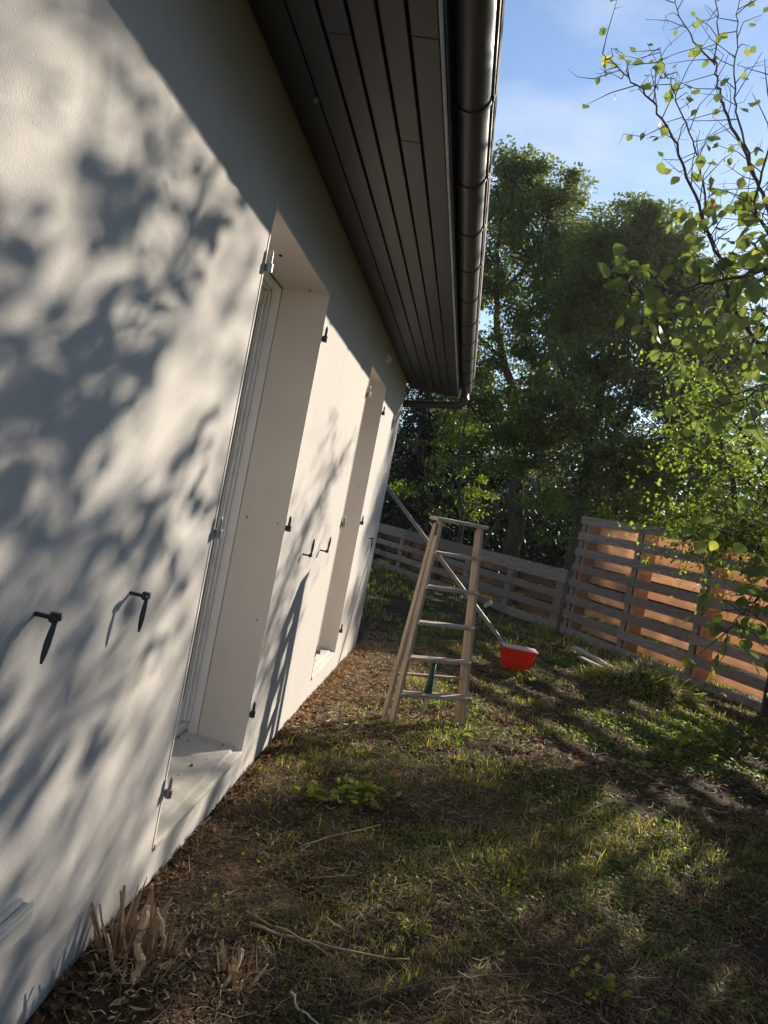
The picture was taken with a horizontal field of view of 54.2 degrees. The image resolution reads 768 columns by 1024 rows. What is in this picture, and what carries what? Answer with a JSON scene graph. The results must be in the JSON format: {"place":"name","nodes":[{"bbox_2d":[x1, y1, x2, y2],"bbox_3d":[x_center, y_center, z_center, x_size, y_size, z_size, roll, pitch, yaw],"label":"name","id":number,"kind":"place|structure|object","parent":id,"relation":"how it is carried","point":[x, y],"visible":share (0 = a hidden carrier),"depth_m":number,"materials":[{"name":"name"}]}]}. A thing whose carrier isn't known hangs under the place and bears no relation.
{"place":"outdoors","nodes":[
{"label":"outdoors","id":0,"kind":"place"},
{"bbox_2d":[25,557,767,1023],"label":"ground","id":1,"kind":"structure","parent":0,"point":[99,1001],"depth_m":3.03,"materials":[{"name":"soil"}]},
{"bbox_2d":[82,877,157,955],"bbox_3d":[-0.738,1.159,2.088,0.200,0.241,0.188,11,1,-9],"label":"splintered stump","id":2,"kind":"object","parent":1,"relation":"on","point":[127,923],"visible":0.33,"depth_m":2.08,"materials":[{"name":"brown wood"}]},
{"bbox_2d":[88,887,196,985],"bbox_3d":[-0.677,1.194,2.059,0.300,0.280,0.335,11,1,6],"label":"splintered stump","id":3,"kind":"object","parent":1,"relation":"on","point":[146,941],"visible":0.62,"depth_m":2.02,"materials":[{"name":"brown wood"}]},
{"bbox_2d":[27,715,303,1023],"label":"bark chips","id":4,"kind":"object","parent":1,"relation":"on","point":[54,1006],"visible":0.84,"depth_m":2.53,"materials":[{"name":"brown wood"}]},
{"bbox_2d":[59,875,316,1023],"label":"wood chips","id":5,"kind":"object","parent":1,"relation":"on","point":[195,929],"visible":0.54,"depth_m":2.04,"materials":[{"name":"brown wood"}]},
{"bbox_2d":[212,938,267,1006],"bbox_3d":[-0.417,1.286,2.085,0.191,0.174,0.224,11,1,-24],"label":"splintered stump","id":6,"kind":"object","parent":1,"relation":"on","point":[235,967],"visible":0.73,"depth_m":2.06,"materials":[{"name":"brown wood"}]},
{"bbox_2d":[0,0,504,1023],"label":"house","id":7,"kind":"structure","parent":1,"relation":"on","point":[242,248],"depth_m":2.04,"materials":[{"name":"grey paint"}]},
{"bbox_2d":[152,204,330,850],"bbox_3d":[-0.674,0.039,2.985,0.347,2.192,1.009,11,1,6],"label":"window","id":8,"kind":"structure","parent":7,"relation":"in","point":[197,762],"depth_m":3.46,"materials":[{"name":"white paint"}]},
{"bbox_2d":[311,364,386,679],"bbox_3d":[-0.403,0.051,5.536,0.347,2.192,0.939,11,1,6],"label":"window","id":9,"kind":"structure","parent":7,"relation":"in","point":[373,405],"depth_m":5.98,"materials":[{"name":"white paint"}]},
{"bbox_2d":[245,910,331,957],"bbox_3d":[-0.302,1.327,2.355,0.304,0.055,0.014,11,1,14],"label":"stick","id":10,"kind":"object","parent":1,"relation":"on","point":[277,927],"visible":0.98,"depth_m":2.36,"materials":[{"name":"wood"}]},
{"bbox_2d":[289,991,318,1023],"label":"stick","id":11,"kind":"object","parent":1,"relation":"on","point":[298,1008],"visible":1,"depth_m":2.04,"materials":[{"name":"wood"}]},
{"bbox_2d":[294,781,336,801],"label":"weed plant","id":12,"kind":"object","parent":1,"relation":"on","point":[308,785],"visible":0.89,"depth_m":3.43,"materials":[{"name":"green plant"}]},
{"bbox_2d":[290,646,366,726],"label":"bark chips","id":13,"kind":"object","parent":1,"relation":"on","point":[315,697],"visible":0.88,"depth_m":5.44,"materials":[{"name":"brown wood"}]},
{"bbox_2d":[249,921,409,959],"bbox_3d":[-0.168,1.358,2.367,0.528,0.072,0.016,11,1,-8],"label":"stick","id":14,"kind":"object","parent":1,"relation":"on","point":[256,925],"visible":0.96,"depth_m":2.36,"materials":[{"name":"wood"}]},
{"bbox_2d":[310,872,361,879],"bbox_3d":[-0.178,1.353,2.789,0.198,0.032,0.009,11,1,-19],"label":"stick","id":15,"kind":"object","parent":1,"relation":"on","point":[320,877],"visible":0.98,"depth_m":2.78,"materials":[{"name":"wood"}]},
{"bbox_2d":[300,824,380,848],"bbox_3d":[-0.167,1.339,3.115,0.018,0.025,0.473,12,1,43],"label":"stick","id":16,"kind":"object","parent":1,"relation":"on","point":[337,835],"visible":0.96,"depth_m":3.07,"materials":[{"name":"wood"}]},
{"bbox_2d":[311,773,382,809],"bbox_3d":[-0.182,1.316,3.486,0.364,0.100,0.335,11,1,6],"label":"weed plant","id":17,"kind":"object","parent":1,"relation":"on","point":[340,790],"visible":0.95,"depth_m":3.52,"materials":[{"name":"green plant"}]},
{"bbox_2d":[287,675,430,771],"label":"soil crumbs","id":18,"kind":"object","parent":1,"relation":"on","point":[362,723],"visible":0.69,"depth_m":4.78,"materials":[{"name":"brown soil"}]},
{"bbox_2d":[282,632,446,759],"bbox_3d":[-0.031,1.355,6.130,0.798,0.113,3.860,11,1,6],"label":"straw litter","id":19,"kind":"object","parent":1,"relation":"on","point":[351,712],"visible":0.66,"depth_m":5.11,"materials":[{"name":"brown plant"}]},
{"bbox_2d":[346,775,402,804],"bbox_3d":[-0.054,1.346,3.618,0.280,0.088,0.311,11,1,6],"label":"weed plant","id":20,"kind":"object","parent":1,"relation":"on","point":[386,778],"visible":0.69,"depth_m":3.62,"materials":[{"name":"green plant"}]},
{"bbox_2d":[40,713,767,1023],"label":"fallen leaves","id":21,"kind":"object","parent":1,"relation":"on","point":[209,971],"visible":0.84,"depth_m":2.70,"materials":[{"name":"brown plant"}]},
{"bbox_2d":[396,912,432,936],"bbox_3d":[0.101,1.417,2.571,0.130,0.063,0.090,11,1,6],"label":"weed plant","id":22,"kind":"object","parent":1,"relation":"on","point":[402,917],"visible":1,"depth_m":2.56,"materials":[{"name":"green plant"}]},
{"bbox_2d":[394,690,439,708],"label":"weed plant","id":23,"kind":"object","parent":1,"relation":"on","point":[434,702],"visible":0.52,"depth_m":5.40,"materials":[{"name":"green plant"}]},
{"bbox_2d":[371,385,469,572],"bbox_3d":[0.860,-2.158,17.338,3.745,7.557,3.581,11,1,6],"label":"spruce tree","id":24,"kind":"object","parent":1,"relation":"on","point":[414,463],"visible":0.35,"depth_m":17.39,"materials":[{"name":"green plant"}]},
{"bbox_2d":[75,723,767,1023],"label":"ground cover","id":25,"kind":"object","parent":1,"relation":"on","point":[528,959],"visible":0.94,"depth_m":3.06,"materials":[{"name":"green plant"}]},
{"bbox_2d":[381,515,488,726],"bbox_3d":[0.393,0.751,5.049,0.607,1.402,0.191,11,1,-26],"label":"step ladder","id":26,"kind":"object","parent":1,"relation":"on","point":[423,585],"visible":0.87,"depth_m":4.99,"materials":[{"name":"brown wood"}]},
{"bbox_2d":[350,973,534,1006],"bbox_3d":[0.187,1.433,2.277,0.652,0.027,0.042,11,1,-27],"label":"stick","id":27,"kind":"object","parent":1,"relation":"on","point":[372,998],"visible":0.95,"depth_m":2.26,"materials":[{"name":"wood"}]},
{"bbox_2d":[447,840,485,900],"bbox_3d":[0.309,1.435,3.044,0.058,0.033,0.479,11,1,-13],"label":"stick","id":28,"kind":"object","parent":1,"relation":"on","point":[461,871],"visible":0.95,"depth_m":2.96,"materials":[{"name":"wood"}]},
{"bbox_2d":[372,523,570,630],"bbox_3d":[1.260,1.048,14.008,0.260,1.008,6.416,11,1,-28],"label":"pallet fence","id":29,"kind":"object","parent":1,"relation":"on","point":[513,569],"visible":0.73,"depth_m":12.76,"materials":[{"name":"grey wood"}]},
{"bbox_2d":[385,382,571,552],"bbox_3d":[1.753,-1.412,19.114,6.092,5.881,2.977,11,1,6],"label":"ash tree","id":30,"kind":"object","parent":1,"relation":"on","point":[491,481],"visible":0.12,"depth_m":18.89,"materials":[{"name":"green plant"}]},
{"bbox_2d":[434,871,529,950],"bbox_3d":[0.371,1.456,2.768,0.070,0.024,0.497,10,1,-39],"label":"stick","id":31,"kind":"object","parent":1,"relation":"on","point":[482,900],"visible":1,"depth_m":2.82,"materials":[{"name":"wood"}]},
{"bbox_2d":[387,378,605,586],"bbox_3d":[2.065,-0.443,14.158,4.093,4.253,2.159,11,1,19],"label":"elder bush","id":32,"kind":"object","parent":1,"relation":"on","point":[463,430],"visible":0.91,"depth_m":14.29,"materials":[{"name":"green plant"}]},
{"bbox_2d":[398,134,636,588],"bbox_3d":[3.067,-3.138,16.660,4.789,9.885,3.438,11,1,18],"label":"ash tree","id":33,"kind":"object","parent":1,"relation":"on","point":[522,196],"visible":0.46,"depth_m":16.13,"materials":[{"name":"green plant"}]},
{"bbox_2d":[500,642,538,673],"bbox_3d":[1.329,1.468,7.486,0.366,0.253,0.212,11,1,0],"label":"storage box","id":34,"kind":"object","parent":1,"relation":"on","point":[518,657],"visible":0.94,"depth_m":7.40,"materials":[{"name":"red plastic"}]},
{"bbox_2d":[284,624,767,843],"bbox_3d":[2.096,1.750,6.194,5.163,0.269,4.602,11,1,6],"label":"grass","id":35,"kind":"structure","parent":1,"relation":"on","point":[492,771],"depth_m":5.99,"materials":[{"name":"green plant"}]},
{"bbox_2d":[295,612,767,826],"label":"fallen leaves","id":36,"kind":"object","parent":1,"relation":"on","point":[509,633],"visible":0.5,"depth_m":5.47,"materials":[{"name":"brown plant"}]},
{"bbox_2d":[517,670,558,685],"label":"weed plant","id":37,"kind":"object","parent":1,"relation":"on","point":[545,678],"visible":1,"depth_m":7.02,"materials":[{"name":"green plant"}]},
{"bbox_2d":[328,618,767,814],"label":"ground cover","id":38,"kind":"object","parent":1,"relation":"on","point":[578,734],"visible":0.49,"depth_m":5.54,"materials":[{"name":"green plant"}]},
{"bbox_2d":[577,656,600,666],"bbox_3d":[2.390,1.718,8.407,0.070,0.062,0.551,10,1,-32],"label":"board offcut","id":39,"kind":"object","parent":38,"relation":"on","point":[584,659],"visible":0.49,"depth_m":8.53,"materials":[{"name":"beige wood"}]},
{"bbox_2d":[572,646,614,667],"bbox_3d":[2.363,1.640,8.491,0.090,0.082,0.621,11,1,-27],"label":"board offcut","id":40,"kind":"object","parent":39,"relation":"on","point":[588,654],"visible":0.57,"depth_m":8.52,"materials":[{"name":"grey wood"}]},
{"bbox_2d":[361,556,767,692],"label":"grass","id":41,"kind":"structure","parent":1,"relation":"on","point":[406,590],"depth_m":10.53,"materials":[{"name":"green plant"}]},
{"bbox_2d":[380,316,767,629],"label":"woods","id":42,"kind":"object","parent":1,"relation":"on","point":[548,555],"visible":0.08,"depth_m":20.65,"materials":[{"name":"green plant"}]},
{"bbox_2d":[565,798,610,822],"bbox_3d":[1.106,1.588,3.987,0.041,0.053,0.502,12,1,43],"label":"stick","id":43,"kind":"object","parent":1,"relation":"on","point":[586,812],"visible":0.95,"depth_m":3.89,"materials":[{"name":"wood"}]},
{"bbox_2d":[569,954,633,999],"bbox_3d":[0.673,1.478,2.361,0.168,0.088,0.182,11,1,-9],"label":"weed plant","id":44,"kind":"object","parent":1,"relation":"on","point":[611,977],"visible":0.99,"depth_m":2.35,"materials":[{"name":"green plant"}]},
{"bbox_2d":[470,190,767,609],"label":"ash tree","id":45,"kind":"object","parent":1,"relation":"on","point":[644,239],"visible":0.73,"depth_m":14.26,"materials":[{"name":"green plant"}]},
{"bbox_2d":[616,758,653,772],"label":"weed plant","id":46,"kind":"object","parent":1,"relation":"on","point":[647,765],"visible":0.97,"depth_m":4.86,"materials":[{"name":"green plant"}]},
{"bbox_2d":[567,656,711,711],"bbox_3d":[2.588,1.716,7.611,1.575,0.536,1.151,11,1,6],"label":"grass heap","id":47,"kind":"object","parent":1,"relation":"on","point":[641,685],"depth_m":7.42,"materials":[{"name":"plant"}]},
{"bbox_2d":[645,742,680,757],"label":"weed plant","id":48,"kind":"object","parent":1,"relation":"on","point":[658,748],"visible":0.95,"depth_m":5.27,"materials":[{"name":"green plant"}]},
{"bbox_2d":[559,516,767,711],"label":"pallet fence","id":49,"kind":"object","parent":1,"relation":"on","point":[598,547],"visible":0.8,"depth_m":9.50,"materials":[{"name":"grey wood"}]},
{"bbox_2d":[568,0,767,688],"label":"hazel tree","id":50,"kind":"object","parent":1,"relation":"on","point":[744,206],"visible":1,"depth_m":4.05,"materials":[{"name":"green plant"}]},
{"bbox_2d":[575,375,767,583],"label":"elder bush","id":51,"kind":"object","parent":1,"relation":"on","point":[630,513],"visible":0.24,"depth_m":14.76,"materials":[{"name":"green plant"}]},
{"bbox_2d":[591,291,767,599],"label":"ash tree","id":52,"kind":"object","parent":1,"relation":"on","point":[733,432],"visible":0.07,"depth_m":16.24,"materials":[{"name":"green plant"}]},
{"bbox_2d":[608,308,767,718],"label":"leaning tree","id":53,"kind":"object","parent":1,"relation":"on","point":[750,543],"visible":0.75,"depth_m":6.96,"materials":[{"name":"green plant"}]},
{"bbox_2d":[673,728,724,750],"bbox_3d":[2.380,1.732,5.667,0.395,0.124,0.293,12,1,28],"label":"weed plant","id":54,"kind":"object","parent":1,"relation":"on","point":[704,743],"visible":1,"depth_m":5.70,"materials":[{"name":"green plant"}]},
{"bbox_2d":[677,680,726,699],"bbox_3d":[3.358,1.916,7.962,0.410,0.159,0.471,10,1,-45],"label":"weed plant","id":55,"kind":"object","parent":1,"relation":"on","point":[700,688],"visible":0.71,"depth_m":7.99,"materials":[{"name":"green plant"}]},
{"bbox_2d":[683,722,738,745],"bbox_3d":[2.599,1.778,5.957,0.389,0.134,0.431,10,1,-43],"label":"weed plant","id":56,"kind":"object","parent":1,"relation":"on","point":[709,728],"visible":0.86,"depth_m":5.99,"materials":[{"name":"green plant"}]},
{"bbox_2d":[701,716,767,745],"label":"weed plant","id":57,"kind":"object","parent":1,"relation":"on","point":[750,734],"visible":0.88,"depth_m":6.25,"materials":[{"name":"green plant"}]},
{"bbox_2d":[726,725,746,739],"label":"grey stick","id":58,"kind":"object","parent":1,"relation":"on","point":[742,735],"visible":1,"depth_m":5.76,"materials":[{"name":"grey wood"}]},
{"bbox_2d":[386,484,503,641],"bbox_3d":[0.527,0.412,7.552,2.174,1.976,0.059,11,1,-4],"label":"handle","id":59,"kind":"object","parent":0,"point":[442,561],"visible":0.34,"depth_m":7.57,"materials":[{"name":"metal"}]},
{"bbox_2d":[385,439,766,593],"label":"terrain","id":60,"kind":"structure","parent":0,"point":[534,485],"depth_m":25.29,"materials":[{"name":"green plant"}]},
{"bbox_2d":[398,0,767,506],"label":"sky","id":61,"kind":"structure","parent":0,"point":[540,101],"materials":[{"name":"blue"}]},
{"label":"grey stick","id":62,"kind":"object","parent":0,"visible":0},
{"bbox_2d":[736,738,746,754],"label":"grey stick","id":63,"kind":"object","parent":62,"relation":"on","point":[743,747],"visible":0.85,"depth_m":5.75,"materials":[{"name":"grey wood"}]}
]}

